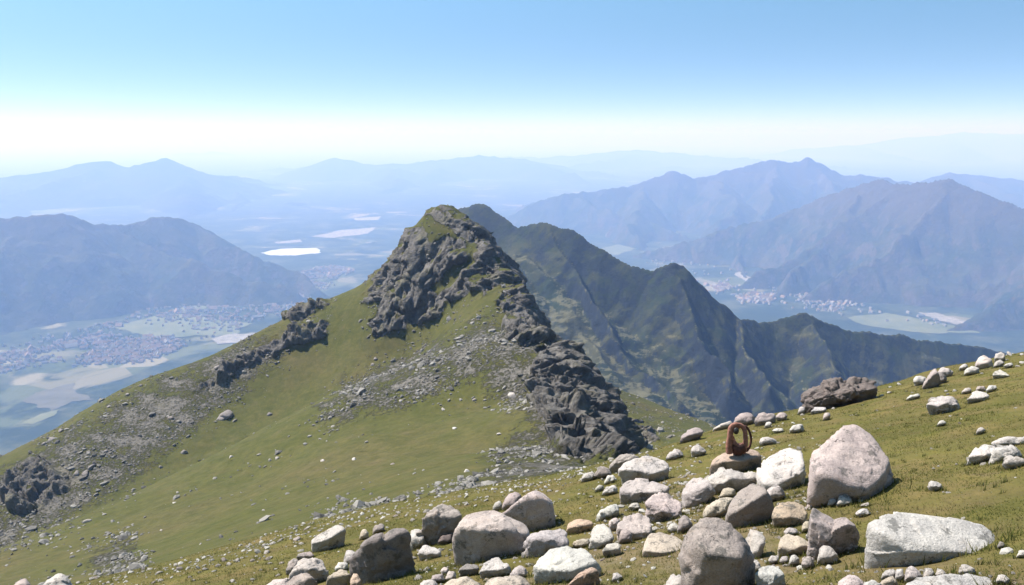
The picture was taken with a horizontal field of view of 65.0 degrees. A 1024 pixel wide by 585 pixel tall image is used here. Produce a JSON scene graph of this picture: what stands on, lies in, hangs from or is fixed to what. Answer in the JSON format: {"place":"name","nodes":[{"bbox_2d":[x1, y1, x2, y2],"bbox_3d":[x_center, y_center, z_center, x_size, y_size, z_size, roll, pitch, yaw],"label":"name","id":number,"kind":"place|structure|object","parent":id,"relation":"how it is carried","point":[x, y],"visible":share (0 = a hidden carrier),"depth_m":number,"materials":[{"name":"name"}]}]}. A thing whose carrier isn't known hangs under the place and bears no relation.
{"place":"outdoors","nodes":[
{"label":"outdoors","id":0,"kind":"place"},
{"bbox_2d":[21,409,58,423],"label":"field","id":1,"kind":"structure","parent":0,"point":[41,417],"depth_m":3178.13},
{"bbox_2d":[23,383,92,410],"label":"field","id":2,"kind":"structure","parent":0,"point":[56,397],"depth_m":3421.80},
{"bbox_2d":[0,158,288,220],"bbox_3d":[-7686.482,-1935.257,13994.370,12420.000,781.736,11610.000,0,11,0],"label":"mountain","id":3,"kind":"structure","parent":0,"point":[165,185],"depth_m":13176.42,"materials":[{"name":"stone"}]},
{"bbox_2d":[0,213,331,335],"bbox_3d":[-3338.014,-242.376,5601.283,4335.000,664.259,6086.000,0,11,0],"label":"mountain","id":4,"kind":"structure","parent":0,"point":[59,268],"depth_m":5257.17,"materials":[{"name":"stone"}]},
{"bbox_2d":[112,313,251,337],"bbox_3d":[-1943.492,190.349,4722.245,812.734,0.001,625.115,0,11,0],"label":"field","id":5,"kind":"structure","parent":0,"point":[175,328],"depth_m":4658.64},
{"bbox_2d":[133,151,241,156],"bbox_3d":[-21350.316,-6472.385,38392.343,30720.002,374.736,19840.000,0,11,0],"label":"cloud","id":6,"kind":"structure","parent":0,"point":[211,153],"depth_m":42128.03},
{"bbox_2d":[212,333,252,343],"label":"lake","id":7,"kind":"structure","parent":0,"point":[231,338],"depth_m":4404.06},
{"bbox_2d":[263,248,320,255],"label":"lake","id":8,"kind":"structure","parent":0,"point":[292,251],"depth_m":7681.22,"materials":[{"name":"liquid"}]},
{"bbox_2d":[311,227,375,237],"bbox_3d":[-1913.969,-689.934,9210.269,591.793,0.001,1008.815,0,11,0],"label":"gravel","id":9,"kind":"structure","parent":0,"point":[348,232],"depth_m":9097.09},
{"bbox_2d":[232,155,651,196],"bbox_3d":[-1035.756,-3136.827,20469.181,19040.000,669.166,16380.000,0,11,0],"label":"mountain","id":10,"kind":"structure","parent":0,"point":[392,178],"depth_m":20225.16,"materials":[{"name":"stone"}]},
{"bbox_2d":[0,205,1023,584],"bbox_3d":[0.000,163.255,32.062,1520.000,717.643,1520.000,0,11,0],"label":"hillside","id":11,"kind":"structure","parent":0,"point":[578,407],"depth_m":202.44,"materials":[{"name":"plant"}]},
{"bbox_2d":[43,573,71,584],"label":"boulder","id":12,"kind":"object","parent":11,"relation":"on","point":[59,579],"visible":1,"depth_m":16.07,"materials":[{"name":"stone"}]},
{"bbox_2d":[267,578,288,584],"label":"boulder","id":13,"kind":"object","parent":11,"relation":"on","point":[279,581],"visible":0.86,"depth_m":10.52,"materials":[{"name":"stone"}]},
{"bbox_2d":[286,558,297,574],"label":"stone","id":14,"kind":"object","parent":11,"relation":"on","point":[292,563],"visible":0.59,"depth_m":11.94,"materials":[{"name":"stone"}]},
{"bbox_2d":[286,573,317,584],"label":"boulder","id":15,"kind":"object","parent":11,"relation":"on","point":[304,579],"visible":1,"depth_m":9.69,"materials":[{"name":"stone"}]},
{"bbox_2d":[288,557,328,580],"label":"boulder","id":16,"kind":"object","parent":11,"relation":"on","point":[315,569],"visible":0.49,"depth_m":10.77,"materials":[{"name":"stone"}]},
{"bbox_2d":[311,525,345,552],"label":"boulder","id":17,"kind":"object","parent":11,"relation":"on","point":[331,538],"visible":0.85,"depth_m":14.25,"materials":[{"name":"stone"}]},
{"bbox_2d":[326,569,350,584],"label":"boulder","id":18,"kind":"object","parent":11,"relation":"on","point":[340,577],"visible":0.93,"depth_m":9.78,"materials":[{"name":"stone"}]},
{"bbox_2d":[0,204,715,584],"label":"scree","id":19,"kind":"structure","parent":11,"relation":"on","point":[468,482],"depth_m":228.53,"materials":[{"name":"stone"}]},
{"bbox_2d":[348,528,415,584],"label":"boulder","id":20,"kind":"object","parent":11,"relation":"on","point":[388,555],"visible":0.86,"depth_m":9.53,"materials":[{"name":"stone"}]},
{"bbox_2d":[410,529,426,550],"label":"boulder","id":21,"kind":"object","parent":11,"relation":"on","point":[416,541],"visible":0.59,"depth_m":11.84,"materials":[{"name":"stone"}]},
{"bbox_2d":[417,545,440,560],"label":"boulder","id":22,"kind":"object","parent":11,"relation":"on","point":[426,552],"visible":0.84,"depth_m":10.75,"materials":[{"name":"stone"}]},
{"bbox_2d":[416,503,461,544],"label":"boulder","id":23,"kind":"object","parent":11,"relation":"on","point":[439,521],"visible":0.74,"depth_m":11.74,"materials":[{"name":"stone"}]},
{"bbox_2d":[438,534,452,544],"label":"stone","id":24,"kind":"object","parent":11,"relation":"on","point":[445,539],"visible":0.92,"depth_m":11.61,"materials":[{"name":"stone"}]},
{"bbox_2d":[444,576,480,584],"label":"boulder","id":25,"kind":"object","parent":11,"relation":"on","point":[466,580],"visible":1,"depth_m":7.51,"materials":[{"name":"stone"}]},
{"bbox_2d":[459,564,478,576],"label":"boulder","id":26,"kind":"object","parent":11,"relation":"on","point":[466,569],"visible":0.94,"depth_m":8.63,"materials":[{"name":"stone"}]},
{"bbox_2d":[452,510,529,565],"bbox_3d":[-0.246,2.963,9.380,0.914,0.748,0.408,0,11,0],"label":"boulder","id":27,"kind":"object","parent":11,"relation":"on","point":[486,535],"visible":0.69,"depth_m":9.26,"materials":[{"name":"stone"}]},
{"bbox_2d":[479,557,510,578],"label":"boulder","id":28,"kind":"object","parent":11,"relation":"on","point":[496,566],"visible":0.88,"depth_m":8.37,"materials":[{"name":"stone"}]},
{"bbox_2d":[485,575,529,584],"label":"boulder","id":29,"kind":"object","parent":11,"relation":"on","point":[513,580],"visible":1,"depth_m":7.33,"materials":[{"name":"stone"}]},
{"bbox_2d":[502,492,521,509],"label":"boulder","id":30,"kind":"object","parent":11,"relation":"on","point":[511,499],"visible":0.62,"depth_m":14.16,"materials":[{"name":"stone"}]},
{"bbox_2d":[510,565,526,576],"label":"stone","id":31,"kind":"object","parent":11,"relation":"on","point":[519,570],"visible":0.64,"depth_m":8.09,"materials":[{"name":"stone"}]},
{"bbox_2d":[503,491,554,531],"bbox_3d":[0.305,3.093,11.245,0.826,0.737,0.550,-11,15,-43],"label":"boulder","id":32,"kind":"object","parent":11,"relation":"on","point":[532,510],"visible":0.78,"depth_m":11.05,"materials":[{"name":"stone"}]},
{"bbox_2d":[521,529,568,557],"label":"boulder","id":33,"kind":"object","parent":11,"relation":"on","point":[541,543],"visible":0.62,"depth_m":8.93,"materials":[{"name":"stone"}]},
{"bbox_2d":[84,353,1016,584],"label":"gravel","id":34,"kind":"structure","parent":11,"relation":"on","point":[1002,550],"depth_m":16.67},
{"bbox_2d":[533,546,601,583],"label":"boulder","id":35,"kind":"object","parent":11,"relation":"on","point":[564,562],"visible":0.72,"depth_m":7.42,"materials":[{"name":"stone"}]},
{"bbox_2d":[566,519,593,534],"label":"boulder","id":36,"kind":"object","parent":11,"relation":"on","point":[576,526],"visible":0.84,"depth_m":9.98,"materials":[{"name":"stone"}]},
{"bbox_2d":[572,539,589,548],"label":"boulder","id":37,"kind":"object","parent":11,"relation":"on","point":[579,543],"visible":0.88,"depth_m":9.04,"materials":[{"name":"stone"}]},
{"bbox_2d":[568,567,599,584],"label":"boulder","id":38,"kind":"object","parent":11,"relation":"on","point":[589,576],"visible":1,"depth_m":7.00,"materials":[{"name":"stone"}]},
{"bbox_2d":[581,472,595,481],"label":"stone","id":39,"kind":"object","parent":11,"relation":"on","point":[589,476],"visible":0.93,"depth_m":15.95,"materials":[{"name":"stone"}]},
{"bbox_2d":[589,524,613,549],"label":"boulder","id":40,"kind":"object","parent":11,"relation":"on","point":[601,535],"visible":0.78,"depth_m":8.68,"materials":[{"name":"stone"}]},
{"bbox_2d":[595,466,611,478],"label":"stone","id":41,"kind":"object","parent":11,"relation":"on","point":[603,472],"visible":0.85,"depth_m":15.90,"materials":[{"name":"stone"}]},
{"bbox_2d":[596,504,618,520],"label":"boulder","id":42,"kind":"object","parent":11,"relation":"on","point":[610,511],"visible":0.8,"depth_m":10.53,"materials":[{"name":"stone"}]},
{"bbox_2d":[602,485,617,494],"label":"stone","id":43,"kind":"object","parent":11,"relation":"on","point":[611,489],"visible":1,"depth_m":12.86,"materials":[{"name":"stone"}]},
{"bbox_2d":[602,543,620,556],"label":"boulder","id":44,"kind":"object","parent":11,"relation":"on","point":[611,549],"visible":0.94,"depth_m":8.11,"materials":[{"name":"stone"}]},
{"bbox_2d":[609,454,638,473],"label":"boulder","id":45,"kind":"object","parent":11,"relation":"on","point":[616,464],"visible":0.48,"depth_m":16.83,"materials":[{"name":"stone"}]},
{"bbox_2d":[618,529,632,543],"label":"stone","id":46,"kind":"object","parent":11,"relation":"on","point":[625,535],"visible":0.91,"depth_m":8.71,"materials":[{"name":"stone"}]},
{"bbox_2d":[616,513,651,540],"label":"boulder","id":47,"kind":"object","parent":11,"relation":"on","point":[638,525],"visible":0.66,"depth_m":9.02,"materials":[{"name":"stone"}]},
{"bbox_2d":[618,456,668,484],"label":"boulder","id":48,"kind":"object","parent":11,"relation":"on","point":[650,468],"visible":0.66,"depth_m":13.69,"materials":[{"name":"stone"}]},
{"bbox_2d":[619,478,669,504],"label":"boulder","id":49,"kind":"object","parent":11,"relation":"on","point":[637,490],"visible":0.67,"depth_m":11.46,"materials":[{"name":"stone"}]},
{"bbox_2d":[642,532,682,556],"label":"boulder","id":50,"kind":"object","parent":11,"relation":"on","point":[659,544],"visible":0.81,"depth_m":7.78,"materials":[{"name":"stone"}]},
{"bbox_2d":[645,492,681,522],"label":"boulder","id":51,"kind":"object","parent":11,"relation":"on","point":[661,506],"visible":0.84,"depth_m":9.73,"materials":[{"name":"stone"}]},
{"bbox_2d":[666,574,680,584],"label":"boulder","id":52,"kind":"object","parent":11,"relation":"on","point":[673,579],"visible":0.88,"depth_m":6.19,"materials":[{"name":"stone"}]},
{"bbox_2d":[666,449,683,459],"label":"stone","id":53,"kind":"object","parent":11,"relation":"on","point":[674,454],"visible":0.87,"depth_m":17.20,"materials":[{"name":"stone"}]},
{"bbox_2d":[677,515,692,532],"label":"stone","id":54,"kind":"object","parent":11,"relation":"on","point":[684,523],"visible":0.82,"depth_m":8.58,"materials":[{"name":"stone"}]},
{"bbox_2d":[680,427,703,443],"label":"boulder","id":55,"kind":"object","parent":11,"relation":"on","point":[695,433],"visible":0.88,"depth_m":21.09,"materials":[{"name":"stone"}]},
{"bbox_2d":[681,477,715,507],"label":"boulder","id":56,"kind":"object","parent":11,"relation":"on","point":[696,491],"visible":0.9,"depth_m":10.25,"materials":[{"name":"stone"}]},
{"bbox_2d":[691,445,705,456],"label":"stone","id":57,"kind":"object","parent":11,"relation":"on","point":[697,450],"visible":0.96,"depth_m":16.33,"materials":[{"name":"stone"}]},
{"bbox_2d":[678,517,755,584],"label":"boulder","id":58,"kind":"object","parent":11,"relation":"on","point":[715,551],"visible":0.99,"depth_m":5.62,"materials":[{"name":"stone"}]},
{"bbox_2d":[703,497,732,517],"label":"boulder","id":59,"kind":"object","parent":11,"relation":"on","point":[718,508],"visible":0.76,"depth_m":8.96,"materials":[{"name":"stone"}]},
{"bbox_2d":[719,488,735,497],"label":"stone","id":60,"kind":"object","parent":11,"relation":"on","point":[728,492],"visible":0.88,"depth_m":10.29,"materials":[{"name":"stone"}]},
{"bbox_2d":[704,467,756,494],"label":"boulder","id":61,"kind":"object","parent":11,"relation":"on","point":[721,479],"visible":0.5,"depth_m":10.62,"materials":[{"name":"stone"}]},
{"bbox_2d":[709,449,761,474],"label":"boulder","id":62,"kind":"object","parent":11,"relation":"on","point":[750,459],"visible":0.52,"depth_m":12.69,"materials":[{"name":"stone"}]},
{"bbox_2d":[726,422,751,455],"bbox_3d":[3.578,2.307,12.666,0.436,0.548,0.195,0,11,0],"label":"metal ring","id":63,"kind":"object","parent":62,"relation":"on","point":[733,446],"visible":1,"depth_m":12.62,"materials":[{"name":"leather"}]},
{"bbox_2d":[734,412,754,425],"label":"boulder","id":64,"kind":"object","parent":11,"relation":"on","point":[746,418],"visible":0.56,"depth_m":21.85,"materials":[{"name":"stone"}]},
{"bbox_2d":[725,483,773,527],"bbox_3d":[2.397,2.202,8.148,0.487,0.516,0.336,0,11,0],"label":"boulder","id":65,"kind":"object","parent":11,"relation":"on","point":[753,502],"visible":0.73,"depth_m":8.04,"materials":[{"name":"stone"}]},
{"bbox_2d":[745,529,764,557],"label":"boulder","id":66,"kind":"object","parent":11,"relation":"on","point":[755,539],"visible":0.66,"depth_m":6.80,"materials":[{"name":"stone"}]},
{"bbox_2d":[754,412,775,425],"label":"boulder","id":67,"kind":"object","parent":11,"relation":"on","point":[762,418],"visible":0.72,"depth_m":20.86,"materials":[{"name":"stone"}]},
{"bbox_2d":[759,437,776,445],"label":"boulder","id":68,"kind":"object","parent":11,"relation":"on","point":[767,440],"visible":0.96,"depth_m":15.91,"materials":[{"name":"stone"}]},
{"bbox_2d":[755,565,784,584],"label":"boulder","id":69,"kind":"object","parent":11,"relation":"on","point":[769,575],"visible":1,"depth_m":5.59,"materials":[{"name":"stone"}]},
{"bbox_2d":[767,484,785,500],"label":"boulder","id":70,"kind":"object","parent":11,"relation":"on","point":[776,492],"visible":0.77,"depth_m":9.43,"materials":[{"name":"stone"}]},
{"bbox_2d":[756,448,805,489],"bbox_3d":[3.461,2.370,10.425,0.652,0.558,0.733,0,11,0],"label":"boulder","id":71,"kind":"object","parent":11,"relation":"on","point":[783,468],"visible":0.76,"depth_m":10.23,"materials":[{"name":"stone"}]},
{"bbox_2d":[772,501,806,526],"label":"boulder","id":72,"kind":"object","parent":11,"relation":"on","point":[788,513],"visible":0.85,"depth_m":7.59,"materials":[{"name":"stone"}]},
{"bbox_2d":[777,534,807,556],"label":"boulder","id":73,"kind":"object","parent":11,"relation":"on","point":[789,544],"visible":0.71,"depth_m":6.57,"materials":[{"name":"stone"}]},
{"bbox_2d":[801,556,813,568],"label":"stone","id":74,"kind":"object","parent":11,"relation":"on","point":[807,562],"visible":0.88,"depth_m":6.10,"materials":[{"name":"stone"}]},
{"bbox_2d":[817,545,837,564],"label":"boulder","id":75,"kind":"object","parent":11,"relation":"on","point":[827,555],"visible":0.98,"depth_m":6.10,"materials":[{"name":"stone"}]},
{"bbox_2d":[806,508,859,560],"bbox_3d":[2.528,1.953,6.377,0.416,0.410,0.329,0,11,0],"label":"boulder","id":76,"kind":"object","parent":11,"relation":"on","point":[841,534],"visible":0.81,"depth_m":6.26,"materials":[{"name":"stone"}]},
{"bbox_2d":[800,376,877,412],"bbox_3d":[9.161,3.018,22.569,2.037,1.298,0.957,2,11,9],"label":"rock outcrop","id":77,"kind":"object","parent":11,"relation":"on","point":[830,393],"visible":0.78,"depth_m":22.34,"materials":[{"name":"stone"}]},
{"bbox_2d":[836,494,851,506],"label":"stone","id":78,"kind":"object","parent":11,"relation":"on","point":[844,500],"visible":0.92,"depth_m":8.14,"materials":[{"name":"stone"}]},
{"bbox_2d":[806,424,893,509],"bbox_3d":[3.635,1.982,8.609,1.302,0.829,0.606,-11,15,-43],"label":"boulder","id":79,"kind":"object","parent":11,"relation":"on","point":[852,461],"visible":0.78,"depth_m":8.38,"materials":[{"name":"stone"}]},
{"bbox_2d":[838,575,863,584],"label":"boulder","id":80,"kind":"object","parent":11,"relation":"on","point":[851,580],"visible":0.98,"depth_m":5.12,"materials":[{"name":"stone"}]},
{"bbox_2d":[880,576,897,584],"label":"boulder","id":81,"kind":"object","parent":11,"relation":"on","point":[890,580],"visible":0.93,"depth_m":5.10,"materials":[{"name":"stone"}]},
{"bbox_2d":[903,566,921,581],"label":"stone","id":82,"kind":"object","parent":11,"relation":"on","point":[912,573],"visible":0.72,"depth_m":5.15,"materials":[{"name":"stone"}]},
{"bbox_2d":[864,512,994,568],"bbox_3d":[3.075,1.835,5.767,1.114,0.436,0.420,0,11,0],"label":"boulder","id":83,"kind":"object","parent":11,"relation":"on","point":[897,539],"visible":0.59,"depth_m":5.67,"materials":[{"name":"stone"}]},
{"bbox_2d":[922,368,940,388],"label":"stone","id":84,"kind":"object","parent":11,"relation":"on","point":[932,380],"visible":0.89,"depth_m":21.63,"materials":[{"name":"stone"}]},
{"bbox_2d":[927,481,942,490],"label":"stone","id":85,"kind":"object","parent":11,"relation":"on","point":[934,485],"visible":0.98,"depth_m":7.81,"materials":[{"name":"stone"}]},
{"bbox_2d":[926,396,960,414],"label":"boulder","id":86,"kind":"object","parent":11,"relation":"on","point":[942,404],"visible":0.83,"depth_m":14.97,"materials":[{"name":"stone"}]},
{"bbox_2d":[906,573,991,584],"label":"boulder","id":87,"kind":"object","parent":11,"relation":"on","point":[955,579],"visible":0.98,"depth_m":4.84,"materials":[{"name":"stone"}]},
{"bbox_2d":[958,564,975,574],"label":"stone","id":88,"kind":"object","parent":11,"relation":"on","point":[970,569],"visible":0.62,"depth_m":5.05,"materials":[{"name":"stone"}]},
{"bbox_2d":[964,366,978,375],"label":"stone","id":89,"kind":"object","parent":11,"relation":"on","point":[971,370],"visible":0.94,"depth_m":22.70,"materials":[{"name":"stone"}]},
{"bbox_2d":[967,391,988,403],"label":"boulder","id":90,"kind":"object","parent":11,"relation":"on","point":[976,396],"visible":0.95,"depth_m":15.23,"materials":[{"name":"stone"}]},
{"bbox_2d":[967,444,995,464],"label":"boulder","id":91,"kind":"object","parent":11,"relation":"on","point":[981,453],"visible":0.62,"depth_m":8.92,"materials":[{"name":"stone"}]},
{"bbox_2d":[975,355,992,369],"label":"boulder","id":92,"kind":"object","parent":11,"relation":"on","point":[983,361],"visible":0.77,"depth_m":25.14,"materials":[{"name":"stone"}]},
{"bbox_2d":[992,370,1008,378],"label":"stone","id":93,"kind":"object","parent":11,"relation":"on","point":[998,374],"visible":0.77,"depth_m":20.18,"materials":[{"name":"stone"}]},
{"bbox_2d":[988,444,1021,464],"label":"boulder","id":94,"kind":"object","parent":11,"relation":"on","point":[999,453],"visible":0.59,"depth_m":8.55,"materials":[{"name":"stone"}]},
{"bbox_2d":[991,436,1023,446],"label":"boulder","id":95,"kind":"object","parent":11,"relation":"on","point":[1005,441],"visible":0.56,"depth_m":9.70,"materials":[{"name":"stone"}]},
{"bbox_2d":[1002,455,1023,469],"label":"boulder","id":96,"kind":"object","parent":11,"relation":"on","point":[1010,462],"visible":0.97,"depth_m":8.14,"materials":[{"name":"stone"}]},
{"bbox_2d":[0,147,1023,454],"bbox_3d":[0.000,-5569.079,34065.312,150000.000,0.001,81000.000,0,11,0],"label":"valley floor","id":97,"kind":"structure","parent":0,"point":[258,227],"depth_m":10744.68,"materials":[{"name":"green plant"}]},
{"bbox_2d":[0,331,185,373],"bbox_3d":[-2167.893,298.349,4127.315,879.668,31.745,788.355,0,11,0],"label":"town","id":98,"kind":"object","parent":97,"relation":"on","point":[116,354],"visible":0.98,"depth_m":4116.52,"materials":[{"name":"ceramic"}]},
{"bbox_2d":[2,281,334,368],"bbox_3d":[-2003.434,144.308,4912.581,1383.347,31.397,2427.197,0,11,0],"label":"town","id":99,"kind":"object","parent":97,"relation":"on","point":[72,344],"visible":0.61,"depth_m":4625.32,"materials":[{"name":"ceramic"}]},
{"bbox_2d":[161,264,354,322],"bbox_3d":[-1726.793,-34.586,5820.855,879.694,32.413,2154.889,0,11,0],"label":"town","id":100,"kind":"object","parent":97,"relation":"on","point":[334,271],"visible":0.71,"depth_m":5149.60,"materials":[{"name":"ceramic"}]},
{"bbox_2d":[711,280,873,312],"bbox_3d":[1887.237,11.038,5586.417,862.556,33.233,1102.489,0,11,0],"label":"town","id":101,"kind":"object","parent":97,"relation":"on","point":[765,298],"visible":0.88,"depth_m":5395.09,"materials":[{"name":"ceramic"}]},
{"bbox_2d":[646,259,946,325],"bbox_3d":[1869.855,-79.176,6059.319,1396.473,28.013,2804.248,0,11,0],"label":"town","id":102,"kind":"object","parent":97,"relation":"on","point":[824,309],"visible":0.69,"depth_m":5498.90,"materials":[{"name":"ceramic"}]},
{"bbox_2d":[0,0,1023,146],"label":"sky","id":103,"kind":"structure","parent":0,"point":[74,73],"materials":[{"name":"blue"}]},
{"bbox_2d":[600,244,635,254],"bbox_3d":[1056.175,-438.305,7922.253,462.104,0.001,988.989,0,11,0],"label":"field","id":104,"kind":"structure","parent":0,"point":[617,249],"depth_m":7820.66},
{"bbox_2d":[498,150,907,171],"bbox_3d":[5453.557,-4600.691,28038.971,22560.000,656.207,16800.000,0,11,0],"label":"mountain","id":105,"kind":"structure","parent":0,"point":[638,159],"depth_m":29167.28,"materials":[{"name":"stone"}]},
{"bbox_2d":[503,157,912,250],"bbox_3d":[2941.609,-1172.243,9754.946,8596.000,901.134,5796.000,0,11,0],"label":"mountain","id":106,"kind":"structure","parent":0,"point":[664,207],"depth_m":9496.85,"materials":[{"name":"stone"}]},
{"bbox_2d":[458,204,1007,425],"bbox_3d":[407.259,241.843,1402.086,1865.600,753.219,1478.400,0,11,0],"label":"mountain","id":107,"kind":"structure","parent":0,"point":[676,337],"depth_m":1319.69,"materials":[{"name":"plant"}]},
{"bbox_2d":[633,178,1023,331],"bbox_3d":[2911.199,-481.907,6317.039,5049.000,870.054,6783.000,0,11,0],"label":"mountain","id":108,"kind":"structure","parent":0,"point":[948,242],"depth_m":5666.75,"materials":[{"name":"stone"}]},
{"bbox_2d":[754,132,1023,163],"bbox_3d":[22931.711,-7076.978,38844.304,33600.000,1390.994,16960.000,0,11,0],"label":"mountain","id":109,"kind":"structure","parent":0,"point":[965,148],"depth_m":38543.95,"materials":[{"name":"stone"}]},
{"bbox_2d":[848,313,979,333],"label":"field","id":110,"kind":"structure","parent":0,"point":[900,322],"depth_m":4759.03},
{"bbox_2d":[918,312,964,324],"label":"gravel","id":111,"kind":"structure","parent":0,"point":[944,318],"depth_m":4889.79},
{"bbox_2d":[920,172,1023,208],"bbox_3d":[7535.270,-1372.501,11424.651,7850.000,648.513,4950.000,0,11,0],"label":"mountain","id":112,"kind":"structure","parent":0,"point":[1010,190],"depth_m":11438.43,"materials":[{"name":"stone"}]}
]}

